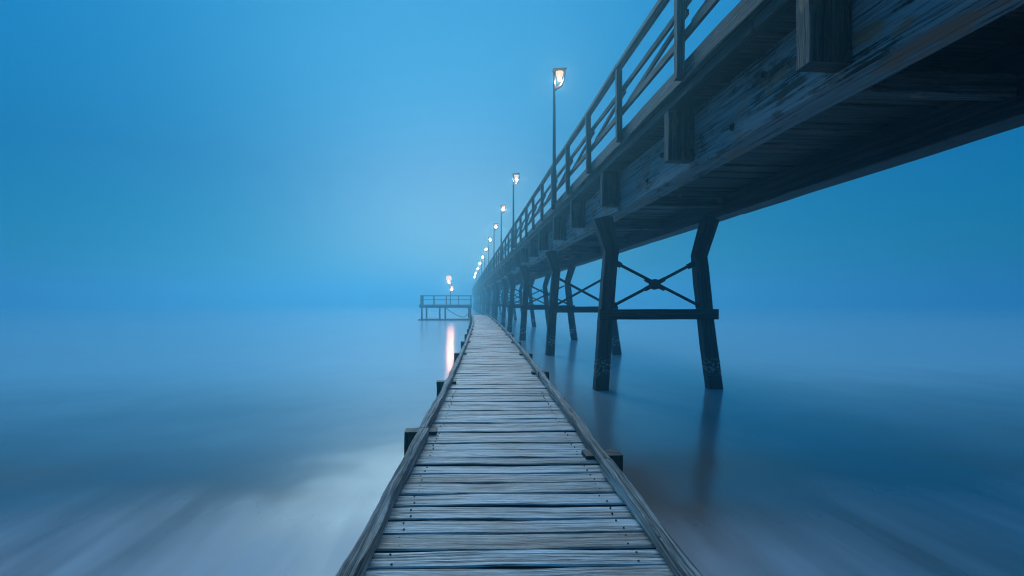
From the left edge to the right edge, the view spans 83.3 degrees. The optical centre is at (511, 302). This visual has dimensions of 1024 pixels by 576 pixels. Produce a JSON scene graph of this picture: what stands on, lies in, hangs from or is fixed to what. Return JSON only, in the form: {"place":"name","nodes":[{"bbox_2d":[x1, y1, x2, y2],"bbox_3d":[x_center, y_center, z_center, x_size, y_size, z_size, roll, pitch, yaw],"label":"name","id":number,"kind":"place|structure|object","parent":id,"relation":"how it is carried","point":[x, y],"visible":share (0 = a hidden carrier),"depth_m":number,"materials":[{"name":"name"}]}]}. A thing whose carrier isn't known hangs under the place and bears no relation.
{"place":"outdoors","nodes":[
{"label":"outdoors","id":0,"kind":"place"},
{"bbox_2d":[0,304,1023,575],"bbox_3d":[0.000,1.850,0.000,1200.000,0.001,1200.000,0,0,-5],"label":"water","id":1,"kind":"structure","parent":0,"point":[268,440],"depth_m":8.38,"materials":[{"name":"blue liquid"}]},
{"bbox_2d":[418,295,471,319],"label":"fishing platform","id":2,"kind":"structure","parent":1,"relation":"in","point":[422,305],"depth_m":59.87,"materials":[{"name":"wood"}]},
{"bbox_2d":[446,276,452,304],"bbox_3d":[-6.634,-1.310,61.259,0.760,3.080,0.600,0,0,-5],"label":"twin lamp","id":3,"kind":"object","parent":2,"relation":"on","point":[448,278],"visible":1,"depth_m":61.20,"materials":[{"name":"white glass"}]},
{"bbox_2d":[336,314,703,575],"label":"walkway","id":4,"kind":"structure","parent":1,"relation":"in","point":[509,465],"depth_m":3.70,"materials":[{"name":"grey wood"}]},
{"bbox_2d":[472,0,1023,390],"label":"wooden pier","id":5,"kind":"structure","parent":1,"relation":"in","point":[749,106],"depth_m":7.34,"materials":[{"name":"wood"}]},
{"bbox_2d":[481,255,483,281],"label":"street lamp","id":6,"kind":"object","parent":5,"relation":"attached to","point":[481,267],"visible":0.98,"depth_m":78.89,"materials":[{"name":"grey metal"}]},
{"bbox_2d":[484,247,486,278],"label":"street lamp","id":7,"kind":"object","parent":5,"relation":"attached to","point":[484,262],"visible":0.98,"depth_m":67.44,"materials":[{"name":"grey metal"}]},
{"bbox_2d":[488,237,491,274],"bbox_3d":[-2.173,-4.626,57.042,0.402,3.752,0.240,0,0,-14],"label":"street lamp","id":8,"kind":"object","parent":5,"relation":"attached to","point":[488,253],"visible":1,"depth_m":56.98,"materials":[{"name":"grey metal"}]},
{"bbox_2d":[493,223,497,268],"bbox_3d":[-1.342,-4.626,47.259,0.402,3.752,0.240,0,0,-7],"label":"street lamp","id":9,"kind":"object","parent":5,"relation":"attached to","point":[494,244],"visible":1,"depth_m":47.22,"materials":[{"name":"grey metal"}]},
{"bbox_2d":[500,205,505,260],"bbox_3d":[-0.585,-4.626,38.304,0.402,3.752,0.240,0,0,-12],"label":"street lamp","id":10,"kind":"object","parent":5,"relation":"attached to","point":[503,206],"visible":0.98,"depth_m":38.24,"materials":[{"name":"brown metal"}]},
{"bbox_2d":[512,173,519,247],"bbox_3d":[0.203,-4.626,29.001,0.402,3.752,0.240,0,0,4],"label":"street lamp","id":11,"kind":"object","parent":5,"relation":"attached to","point":[513,229],"visible":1,"depth_m":28.97,"materials":[{"name":"brown metal"}]},
{"bbox_2d":[552,67,566,203],"bbox_3d":[1.304,-4.626,16.017,0.402,3.752,0.240,0,0,-5],"label":"street lamp","id":12,"kind":"object","parent":5,"relation":"attached to","point":[559,72],"visible":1,"depth_m":15.97,"materials":[{"name":"brown metal"}]},
{"bbox_2d":[0,0,1023,303],"label":"sky","id":13,"kind":"structure","parent":0,"point":[152,151],"materials":[{"name":"blue"}]}
]}

